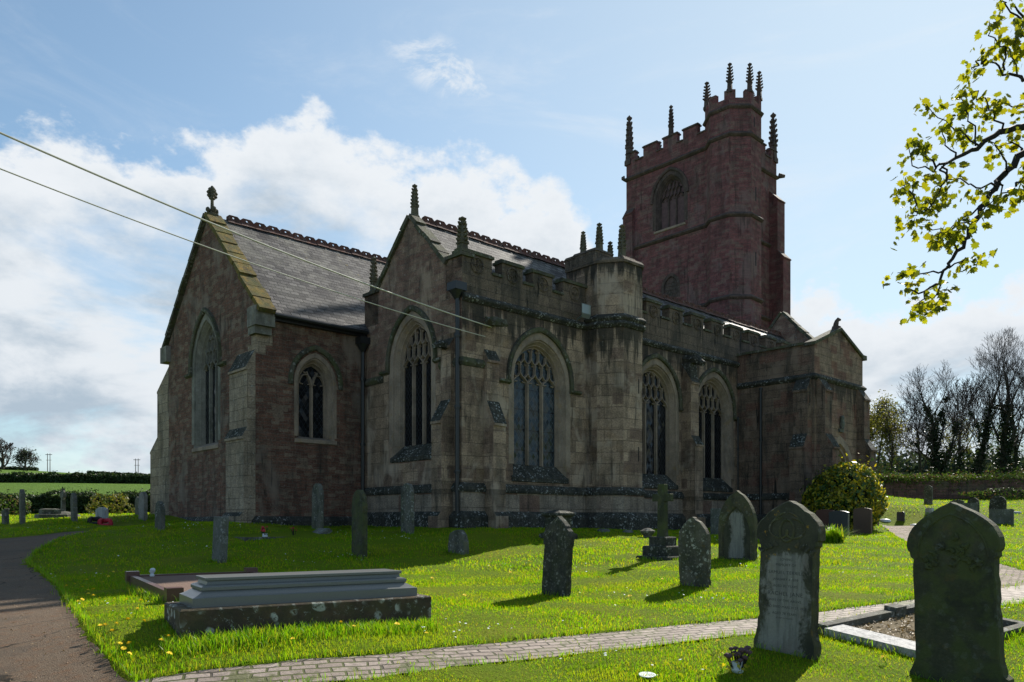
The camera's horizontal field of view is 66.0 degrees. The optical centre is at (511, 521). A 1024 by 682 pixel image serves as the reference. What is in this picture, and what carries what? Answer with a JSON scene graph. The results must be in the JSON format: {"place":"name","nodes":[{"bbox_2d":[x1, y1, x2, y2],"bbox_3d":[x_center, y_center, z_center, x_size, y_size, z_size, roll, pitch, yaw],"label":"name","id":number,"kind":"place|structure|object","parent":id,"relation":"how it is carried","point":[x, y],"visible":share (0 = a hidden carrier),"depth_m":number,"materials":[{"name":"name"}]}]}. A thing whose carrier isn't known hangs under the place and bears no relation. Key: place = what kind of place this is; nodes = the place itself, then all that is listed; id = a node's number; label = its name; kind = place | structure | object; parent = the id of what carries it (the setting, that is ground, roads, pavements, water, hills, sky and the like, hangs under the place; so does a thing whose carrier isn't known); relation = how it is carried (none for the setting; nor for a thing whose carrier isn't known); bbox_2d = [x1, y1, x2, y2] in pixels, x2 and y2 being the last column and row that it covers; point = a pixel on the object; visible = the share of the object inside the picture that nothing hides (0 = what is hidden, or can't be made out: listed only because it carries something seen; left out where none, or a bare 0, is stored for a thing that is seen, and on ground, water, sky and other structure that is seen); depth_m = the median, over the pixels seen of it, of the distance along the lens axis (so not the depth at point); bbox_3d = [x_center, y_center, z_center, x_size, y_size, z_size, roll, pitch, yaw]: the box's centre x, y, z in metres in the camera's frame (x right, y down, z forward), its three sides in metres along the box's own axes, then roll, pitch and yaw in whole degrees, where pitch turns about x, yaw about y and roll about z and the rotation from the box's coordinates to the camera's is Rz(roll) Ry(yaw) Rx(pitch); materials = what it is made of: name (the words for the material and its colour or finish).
{"place":"outdoors","nodes":[
{"label":"outdoors","id":0,"kind":"place"},
{"bbox_2d":[0,530,127,681],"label":"tarmac path","id":1,"kind":"structure","parent":0,"point":[28,624],"depth_m":8.20,"materials":[{"name":"grey asphalt"}]},
{"bbox_2d":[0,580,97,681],"bbox_3d":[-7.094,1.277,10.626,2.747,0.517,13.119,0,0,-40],"label":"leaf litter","id":2,"kind":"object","parent":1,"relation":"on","point":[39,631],"visible":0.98,"depth_m":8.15,"materials":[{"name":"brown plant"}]},
{"bbox_2d":[0,470,1023,681],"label":"ground","id":3,"kind":"structure","parent":0,"point":[496,670],"depth_m":12.58,"materials":[{"name":"green plant"}]},
{"bbox_2d":[1,509,8,524],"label":"headstone","id":4,"kind":"object","parent":3,"relation":"on","point":[5,515],"visible":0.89,"depth_m":24.88,"materials":[{"name":"grey stone"}]},
{"bbox_2d":[0,438,16,469],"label":"tree","id":5,"kind":"object","parent":3,"relation":"on","point":[8,448],"visible":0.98,"depth_m":254.82,"materials":[{"name":"green plant"}]},
{"bbox_2d":[0,493,31,515],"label":"shrub","id":6,"kind":"object","parent":3,"relation":"on","point":[14,504],"visible":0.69,"depth_m":33.36,"materials":[{"name":"green plant"}]},
{"bbox_2d":[0,465,38,470],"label":"hedge","id":7,"kind":"object","parent":3,"relation":"on","point":[18,467],"visible":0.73,"depth_m":256.58,"materials":[{"name":"green plant"}]},
{"bbox_2d":[19,489,25,523],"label":"headstone","id":8,"kind":"object","parent":3,"relation":"on","point":[22,516],"visible":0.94,"depth_m":24.89,"materials":[{"name":"grey stone"}]},
{"bbox_2d":[12,447,41,470],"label":"tree","id":9,"kind":"object","parent":3,"relation":"on","point":[24,455],"visible":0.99,"depth_m":249.73,"materials":[{"name":"green plant"}]},
{"bbox_2d":[34,508,65,518],"bbox_3d":[-16.422,-0.199,28.000,0.840,0.530,0.840,0,0,-40],"label":"tomb","id":10,"kind":"object","parent":3,"relation":"on","point":[49,513],"visible":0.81,"depth_m":27.72,"materials":[{"name":"grey stone"}]},
{"bbox_2d":[60,488,79,516],"bbox_3d":[-16.525,-0.651,29.000,1.179,1.150,1.240,0,0,-43],"label":"stone cross","id":11,"kind":"object","parent":3,"relation":"on","point":[63,495],"visible":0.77,"depth_m":28.91,"materials":[{"name":"grey stone"}]},
{"bbox_2d":[70,493,77,521],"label":"headstone","id":12,"kind":"object","parent":3,"relation":"on","point":[73,507],"visible":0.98,"depth_m":25.89,"materials":[{"name":"grey stone"}]},
{"bbox_2d":[0,485,149,513],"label":"hedge","id":13,"kind":"object","parent":3,"relation":"on","point":[48,500],"visible":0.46,"depth_m":38.16,"materials":[{"name":"green plant"}]},
{"bbox_2d":[0,469,149,483],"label":"hedge","id":14,"kind":"object","parent":3,"relation":"on","point":[74,477],"visible":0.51,"depth_m":110.54,"materials":[{"name":"green plant"}]},
{"bbox_2d":[87,516,102,523],"bbox_3d":[-13.939,-0.007,26.346,0.488,0.218,0.473,0,40,-34],"label":"wreath","id":15,"kind":"object","parent":3,"relation":"on","point":[90,519],"visible":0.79,"depth_m":26.27,"materials":[{"name":"green plant"}]},
{"bbox_2d":[95,507,107,522],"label":"headstone","id":16,"kind":"object","parent":3,"relation":"on","point":[102,512],"visible":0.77,"depth_m":26.88,"materials":[{"name":"grey stone"}]},
{"bbox_2d":[97,518,112,524],"bbox_3d":[-13.604,0.050,26.346,0.488,0.218,0.473,0,40,-34],"label":"wreath","id":17,"kind":"object","parent":3,"relation":"on","point":[100,521],"visible":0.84,"depth_m":26.37,"materials":[{"name":"red plant"}]},
{"bbox_2d":[85,492,134,514],"bbox_3d":[-17.075,-0.767,33.512,2.210,1.030,1.400,0,0,0],"label":"shrub","id":18,"kind":"object","parent":3,"relation":"on","point":[124,499],"visible":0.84,"depth_m":33.25,"materials":[{"name":"green plant"}]},
{"bbox_2d":[86,470,149,474],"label":"hedge","id":19,"kind":"object","parent":3,"relation":"on","point":[96,472],"visible":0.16,"depth_m":250.72,"materials":[{"name":"green plant"}]},
{"bbox_2d":[135,497,138,514],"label":"headstone","id":20,"kind":"object","parent":3,"relation":"on","point":[136,505],"visible":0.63,"depth_m":29.40,"materials":[{"name":"grey stone"}]},
{"bbox_2d":[139,492,147,520],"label":"headstone","id":21,"kind":"object","parent":3,"relation":"on","point":[143,505],"visible":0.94,"depth_m":27.46,"materials":[{"name":"grey stone"}]},
{"bbox_2d":[155,501,164,530],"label":"headstone","id":22,"kind":"object","parent":3,"relation":"on","point":[159,514],"visible":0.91,"depth_m":21.33,"materials":[{"name":"grey stone"}]},
{"bbox_2d":[125,567,260,601],"bbox_3d":[-4.508,1.091,12.127,2.150,0.515,4.081,0,0,-33],"label":"kerbed grave","id":23,"kind":"object","parent":3,"relation":"on","point":[168,586],"visible":0.26,"depth_m":12.36,"materials":[{"name":"red stone"}]},
{"bbox_2d":[149,568,154,576],"bbox_3d":[-5.954,0.836,13.038,0.105,0.140,0.095,0,0,0],"label":"flower vase","id":24,"kind":"object","parent":23,"relation":"on","point":[152,571],"visible":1,"depth_m":13.01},
{"bbox_2d":[212,516,228,562],"bbox_3d":[-6.046,0.527,16.304,0.154,1.276,0.505,3,0,-39],"label":"headstone","id":25,"kind":"object","parent":3,"relation":"on","point":[220,539],"visible":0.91,"depth_m":16.14,"materials":[{"name":"grey stone"}]},
{"bbox_2d":[260,526,269,536],"bbox_3d":[-6.232,0.265,19.873,0.284,0.314,0.323,0,0,0],"label":"flower bunch","id":26,"kind":"object","parent":3,"relation":"on","point":[263,532],"visible":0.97,"depth_m":19.85,"materials":[{"name":"red plant"}]},
{"bbox_2d":[235,528,331,540],"bbox_3d":[-5.804,0.473,20.665,2.900,0.600,1.100,0,0,-41],"label":"kerbed grave","id":27,"kind":"object","parent":3,"relation":"on","point":[323,530],"visible":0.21,"depth_m":20.40,"materials":[{"name":"grey stone"}]},
{"bbox_2d":[164,569,430,636],"bbox_3d":[-2.352,1.040,8.876,2.758,0.929,0.910,0,0,-33],"label":"table tomb","id":28,"kind":"object","parent":3,"relation":"on","point":[205,603],"visible":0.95,"depth_m":8.47,"materials":[{"name":"grey stone"}]},
{"bbox_2d":[312,483,323,528],"bbox_3d":[-5.528,-0.254,22.393,0.114,1.675,0.654,0,1,-35],"label":"headstone","id":29,"kind":"object","parent":3,"relation":"on","point":[317,505],"visible":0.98,"depth_m":22.24,"materials":[{"name":"grey stone"}]},
{"bbox_2d":[352,490,367,558],"bbox_3d":[-3.370,0.202,17.399,0.114,1.815,0.588,0,0,-37],"label":"headstone","id":30,"kind":"object","parent":3,"relation":"on","point":[359,523],"visible":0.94,"depth_m":17.27,"materials":[{"name":"grey stone"}]},
{"bbox_2d":[401,483,413,533],"bbox_3d":[-2.759,-0.181,20.798,0.124,1.672,0.531,0,0,-37],"label":"headstone","id":31,"kind":"object","parent":3,"relation":"on","point":[407,507],"visible":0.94,"depth_m":20.67,"materials":[{"name":"grey stone"}]},
{"bbox_2d":[448,530,468,554],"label":"headstone","id":32,"kind":"object","parent":3,"relation":"on","point":[458,541],"visible":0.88,"depth_m":17.87,"materials":[{"name":"grey stone"}]},
{"bbox_2d":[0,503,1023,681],"bbox_3d":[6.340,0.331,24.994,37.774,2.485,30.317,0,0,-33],"label":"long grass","id":33,"kind":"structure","parent":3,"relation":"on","point":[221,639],"depth_m":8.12,"materials":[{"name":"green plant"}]},
{"bbox_2d":[150,63,878,530],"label":"church","id":34,"kind":"structure","parent":3,"relation":"on","point":[686,359],"depth_m":25.35,"materials":[{"name":"sandstone"},{"name":"slate"},{"name":"glass"}]},
{"bbox_2d":[184,307,225,452],"bbox_3d":[-9.960,-4.679,25.951,0.460,4.718,3.280,0,0,-43],"label":"window","id":35,"kind":"structure","parent":34,"relation":"in","point":[205,361],"depth_m":26.38,"materials":[{"name":"beige glass"}]},
{"bbox_2d":[0,168,484,336],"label":"overhead cable","id":36,"kind":"object","parent":34,"relation":"attached to","point":[219,251],"visible":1,"depth_m":15.56,"materials":[{"name":"black rubber"}]},
{"bbox_2d":[0,132,491,327],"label":"overhead cable","id":37,"kind":"object","parent":34,"relation":"attached to","point":[56,157],"visible":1,"depth_m":15.54,"materials":[{"name":"black rubber"}]},
{"bbox_2d":[288,345,342,445],"bbox_3d":[-6.184,-3.944,24.557,1.860,3.088,0.460,0,0,-43],"label":"window","id":38,"kind":"structure","parent":34,"relation":"in","point":[315,387],"depth_m":24.66,"materials":[{"name":"beige glass"}]},
{"bbox_2d":[379,305,440,462],"bbox_3d":[-2.934,-4.174,23.848,0.460,4.728,3.280,0,0,-43],"label":"window","id":39,"kind":"structure","parent":34,"relation":"in","point":[411,360],"depth_m":24.11,"materials":[{"name":"beige glass"}]},
{"bbox_2d":[499,327,581,483],"bbox_3d":[0.787,-3.569,24.204,3.560,4.778,0.460,0,0,-43],"label":"window","id":40,"kind":"structure","parent":34,"relation":"in","point":[539,372],"depth_m":24.41,"materials":[{"name":"beige glass"}]},
{"bbox_2d":[642,353,683,489],"bbox_3d":[5.061,-3.579,28.169,3.640,4.838,0.460,0,0,-43],"label":"window","id":41,"kind":"structure","parent":34,"relation":"in","point":[662,403],"depth_m":28.60,"materials":[{"name":"beige glass"}]},
{"bbox_2d":[650,167,688,234],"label":"window","id":42,"kind":"structure","parent":34,"relation":"in","point":[669,195],"depth_m":43.10,"materials":[{"name":"grey stone"}]},
{"bbox_2d":[661,273,679,296],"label":"window","id":43,"kind":"structure","parent":34,"relation":"in","point":[671,287],"depth_m":42.86,"materials":[{"name":"grey stone"}]},
{"bbox_2d":[698,367,739,491],"bbox_3d":[7.766,-3.579,30.679,3.640,4.838,0.460,0,0,-43],"label":"window","id":44,"kind":"structure","parent":34,"relation":"in","point":[717,402],"depth_m":31.09,"materials":[{"name":"beige glass"}]},
{"bbox_2d":[835,436,852,473],"bbox_3d":[12.678,-1.305,30.971,2.600,4.110,0.453,0,0,-43],"label":"doorway","id":45,"kind":"structure","parent":34,"relation":"in","point":[844,449],"depth_m":31.19,"materials":[{"name":"grey stone"}]},
{"bbox_2d":[27,522,1018,664],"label":"daisies","id":46,"kind":"object","parent":3,"relation":"on","point":[475,563],"visible":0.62,"depth_m":11.39,"materials":[{"name":"white plant"}]},
{"bbox_2d":[541,516,574,596],"bbox_3d":[0.695,0.698,12.198,0.114,1.574,0.592,1,3,-41],"label":"headstone","id":47,"kind":"object","parent":3,"relation":"on","point":[558,537],"visible":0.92,"depth_m":12.10,"materials":[{"name":"grey stone"}]},
{"bbox_2d":[539,510,577,538],"bbox_3d":[1.210,0.181,20.600,0.720,0.995,0.720,0,0,43],"label":"pedestal tomb","id":48,"kind":"object","parent":3,"relation":"on","point":[550,516],"visible":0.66,"depth_m":20.48,"materials":[{"name":"grey stone"}]},
{"bbox_2d":[597,529,609,531],"bbox_3d":[2.674,0.280,23.210,0.349,0.150,0.472,0,0,-30],"label":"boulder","id":49,"kind":"object","parent":3,"relation":"on","point":[603,530],"visible":0.66,"depth_m":23.04,"materials":[{"name":"grey stone"}]},
{"bbox_2d":[638,672,655,677],"bbox_3d":[1.208,1.376,7.044,0.160,0.021,0.160,0,8,0],"label":"dish","id":50,"kind":"object","parent":3,"relation":"on","point":[648,675],"visible":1,"depth_m":7.04,"materials":[{"name":"white ceramic"}]},
{"bbox_2d":[640,528,654,537],"bbox_3d":[3.789,0.317,22.000,0.420,0.280,0.399,0,0,0],"label":"stone urn","id":51,"kind":"object","parent":3,"relation":"on","point":[647,532],"visible":0.87,"depth_m":21.88,"materials":[{"name":"grey stone"}]},
{"bbox_2d":[636,484,678,560],"bbox_3d":[3.175,0.122,16.600,0.792,1.832,0.792,0,0,-45],"label":"stone cross","id":52,"kind":"object","parent":3,"relation":"on","point":[662,544],"visible":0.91,"depth_m":16.50,"materials":[{"name":"grey stone"}]},
{"bbox_2d":[678,516,710,586],"bbox_3d":[2.927,0.649,12.635,0.551,1.467,0.114,-2,-1,44],"label":"headstone","id":53,"kind":"object","parent":3,"relation":"on","point":[694,545],"visible":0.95,"depth_m":12.57,"materials":[{"name":"grey stone"}]},
{"bbox_2d":[710,508,720,534],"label":"headstone","id":54,"kind":"object","parent":3,"relation":"on","point":[715,515],"visible":0.65,"depth_m":24.48,"materials":[{"name":"grey stone"}]},
{"bbox_2d":[718,645,754,674],"bbox_3d":[2.052,1.263,7.169,0.288,0.263,0.319,0,0,42],"label":"flower bunch","id":55,"kind":"object","parent":3,"relation":"on","point":[738,664],"visible":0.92,"depth_m":7.12,"materials":[{"name":"purple plant"}]},
{"bbox_2d":[718,490,757,560],"bbox_3d":[4.773,0.247,16.664,0.134,1.820,0.856,0,0,-45],"label":"headstone","id":56,"kind":"object","parent":3,"relation":"on","point":[737,528],"visible":0.91,"depth_m":16.61,"materials":[{"name":"grey stone"}]},
{"bbox_2d":[754,501,825,659],"bbox_3d":[2.757,0.726,7.888,0.166,1.872,0.672,0,2,-45],"label":"headstone","id":57,"kind":"object","parent":3,"relation":"on","point":[791,536],"visible":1,"depth_m":7.80,"materials":[{"name":"grey stone"}]},
{"bbox_2d":[816,509,834,529],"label":"headstone","id":58,"kind":"object","parent":3,"relation":"on","point":[823,515],"visible":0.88,"depth_m":26.77,"materials":[{"name":"red stone"}]},
{"bbox_2d":[829,511,848,535],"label":"headstone","id":59,"kind":"object","parent":3,"relation":"on","point":[838,518],"visible":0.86,"depth_m":24.91,"materials":[{"name":"stone"}]},
{"bbox_2d":[824,524,855,541],"bbox_3d":[8.747,0.299,21.511,1.636,0.521,1.180,0,0,0],"label":"lily clump","id":60,"kind":"object","parent":3,"relation":"on","point":[834,534],"visible":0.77,"depth_m":21.31,"materials":[{"name":"green plant"}]},
{"bbox_2d":[799,453,893,530],"bbox_3d":[11.855,-1.017,28.171,3.047,2.948,2.704,0,0,0],"label":"bush","id":61,"kind":"object","parent":3,"relation":"on","point":[837,488],"visible":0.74,"depth_m":27.45,"materials":[{"name":"leaf"},{"name":"twig"}]},
{"bbox_2d":[853,508,871,533],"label":"headstone","id":62,"kind":"object","parent":3,"relation":"on","point":[862,520],"visible":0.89,"depth_m":25.95,"materials":[{"name":"brown stone"}]},
{"bbox_2d":[870,410,884,461],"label":"tree","id":63,"kind":"object","parent":3,"relation":"on","point":[875,435],"visible":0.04,"depth_m":67.07,"materials":[{"name":"green plant"}]},
{"bbox_2d":[880,519,890,521],"bbox_3d":[15.607,-0.033,32.990,0.491,0.170,0.351,0,0,25],"label":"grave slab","id":64,"kind":"object","parent":3,"relation":"on","point":[885,520],"visible":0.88,"depth_m":32.85,"materials":[{"name":"white stone"}]},
{"bbox_2d":[870,385,909,472],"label":"tree","id":65,"kind":"object","parent":3,"relation":"on","point":[883,403],"visible":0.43,"depth_m":63.87,"materials":[{"name":"green plant"}]},
{"bbox_2d":[870,401,916,474],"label":"tree","id":66,"kind":"object","parent":3,"relation":"on","point":[891,444],"visible":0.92,"depth_m":59.53,"materials":[{"name":"green plant"}]},
{"bbox_2d":[897,512,904,520],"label":"headstone","id":67,"kind":"object","parent":3,"relation":"on","point":[900,516],"visible":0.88,"depth_m":32.93,"materials":[{"name":"stone"}]},
{"bbox_2d":[818,603,1023,658],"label":"kerbed grave","id":68,"kind":"object","parent":3,"relation":"on","point":[893,624],"visible":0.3,"depth_m":8.96,"materials":[{"name":"grey stone"}]},
{"bbox_2d":[897,388,946,475],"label":"tree","id":69,"kind":"object","parent":3,"relation":"on","point":[919,408],"visible":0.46,"depth_m":65.98,"materials":[{"name":"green plant"}]},
{"bbox_2d":[924,485,932,504],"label":"headstone","id":70,"kind":"object","parent":3,"relation":"on","point":[928,494],"visible":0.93,"depth_m":36.95,"materials":[{"name":"grey stone"}]},
{"bbox_2d":[925,508,933,513],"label":"headstone","id":71,"kind":"object","parent":3,"relation":"on","point":[929,510],"visible":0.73,"depth_m":33.39,"materials":[{"name":"grey stone"}]},
{"bbox_2d":[884,360,989,479],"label":"tree","id":72,"kind":"object","parent":3,"relation":"on","point":[935,457],"visible":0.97,"depth_m":57.74,"materials":[{"name":"brown plant"}]},
{"bbox_2d":[876,471,1023,498],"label":"boundary wall","id":73,"kind":"structure","parent":3,"relation":"on","point":[913,488],"depth_m":45.48,"materials":[{"name":"brown stone"}]},
{"bbox_2d":[876,440,1023,478],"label":"distant wood","id":74,"kind":"object","parent":3,"relation":"on","point":[966,466],"visible":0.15,"depth_m":89.73,"materials":[{"name":"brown plant"}]},
{"bbox_2d":[876,454,1023,480],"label":"hedge","id":75,"kind":"object","parent":3,"relation":"on","point":[927,472],"visible":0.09,"depth_m":57.56,"materials":[{"name":"green plant"}]},
{"bbox_2d":[881,0,1023,324],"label":"maple tree","id":76,"kind":"object","parent":3,"relation":"on","point":[963,108],"visible":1,"depth_m":7.13,"materials":[{"name":"green plant"}]},
{"bbox_2d":[950,500,963,503],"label":"headstone","id":77,"kind":"object","parent":3,"relation":"on","point":[958,501],"visible":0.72,"depth_m":36.91,"materials":[{"name":"grey stone"}]},
{"bbox_2d":[907,502,1013,681],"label":"headstone","id":78,"kind":"object","parent":3,"relation":"on","point":[955,549],"visible":1,"depth_m":7.03,"materials":[{"name":"grey stone"}]},
{"bbox_2d":[939,411,981,466],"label":"tree","id":79,"kind":"object","parent":3,"relation":"on","point":[949,437],"visible":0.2,"depth_m":84.96,"materials":[{"name":"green plant"}]},
{"bbox_2d":[940,379,985,475],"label":"tree","id":80,"kind":"object","parent":3,"relation":"on","point":[959,459],"visible":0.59,"depth_m":67.70,"materials":[{"name":"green plant"}]},
{"bbox_2d":[959,503,977,511],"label":"headstone","id":81,"kind":"object","parent":3,"relation":"on","point":[973,506],"visible":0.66,"depth_m":29.36,"materials":[{"name":"grey stone"}]},
{"bbox_2d":[967,498,979,512],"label":"headstone","id":82,"kind":"object","parent":3,"relation":"on","point":[973,500],"visible":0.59,"depth_m":31.40,"materials":[{"name":"grey stone"}]},
{"bbox_2d":[947,373,1002,473],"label":"tree","id":83,"kind":"object","parent":3,"relation":"on","point":[996,419],"visible":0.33,"depth_m":73.90,"materials":[{"name":"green plant"}]},
{"bbox_2d":[949,334,1023,479],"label":"tree","id":84,"kind":"object","parent":3,"relation":"on","point":[979,460],"visible":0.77,"depth_m":61.62,"materials":[{"name":"brown plant"}]},
{"bbox_2d":[958,487,1023,498],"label":"shrub","id":85,"kind":"object","parent":3,"relation":"on","point":[976,493],"visible":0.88,"depth_m":43.68,"materials":[{"name":"green plant"}]},
{"bbox_2d":[963,327,1023,475],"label":"tree","id":86,"kind":"object","parent":3,"relation":"on","point":[1006,444],"visible":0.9,"depth_m":59.37,"materials":[{"name":"brown plant"}]},
{"bbox_2d":[989,496,1006,508],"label":"headstone","id":87,"kind":"object","parent":3,"relation":"on","point":[997,502],"visible":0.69,"depth_m":31.44,"materials":[{"name":"grey stone"}]},
{"bbox_2d":[975,346,1023,474],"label":"tree","id":88,"kind":"object","parent":3,"relation":"on","point":[1016,456],"visible":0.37,"depth_m":66.23,"materials":[{"name":"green plant"}]},
{"bbox_2d":[989,509,1013,524],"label":"headstone","id":89,"kind":"object","parent":3,"relation":"on","point":[1001,516],"visible":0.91,"depth_m":28.93,"materials":[{"name":"grey stone"}]},
{"bbox_2d":[988,417,1023,472],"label":"tree","id":90,"kind":"object","parent":3,"relation":"on","point":[995,442],"visible":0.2,"depth_m":87.79,"materials":[{"name":"green plant"}]},
{"bbox_2d":[995,375,1023,438],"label":"tree","id":91,"kind":"object","parent":3,"relation":"on","point":[1015,414],"visible":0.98,"depth_m":57.31,"materials":[{"name":"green plant"}]},
{"bbox_2d":[0,496,1023,531],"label":"lawn grass","id":92,"kind":"structure","parent":0,"point":[30,515],"depth_m":34.23,"materials":[{"name":"green plant"}]},
{"bbox_2d":[0,0,1023,473],"label":"sky","id":93,"kind":"structure","parent":0,"point":[320,119],"materials":[{"name":"blue"}]},
{"bbox_2d":[46,566,1023,632],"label":"lawn grass","id":94,"kind":"structure","parent":0,"point":[123,600],"depth_m":11.69,"materials":[{"name":"green plant"}]},
{"bbox_2d":[81,609,1023,681],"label":"lawn grass","id":95,"kind":"structure","parent":0,"point":[584,674],"depth_m":7.54,"materials":[{"name":"green plant"}]},
{"bbox_2d":[132,585,1023,681],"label":"brick path","id":96,"kind":"structure","parent":0,"point":[338,668],"depth_m":7.82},
{"bbox_2d":[238,574,1023,681],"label":"path weeds","id":97,"kind":"object","parent":96,"relation":"on","point":[589,637],"visible":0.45,"depth_m":8.26,"materials":[{"name":"green plant"}]},
{"bbox_2d":[883,525,1023,587],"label":"brick path","id":98,"kind":"structure","parent":0,"point":[1011,579],"depth_m":14.81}
]}

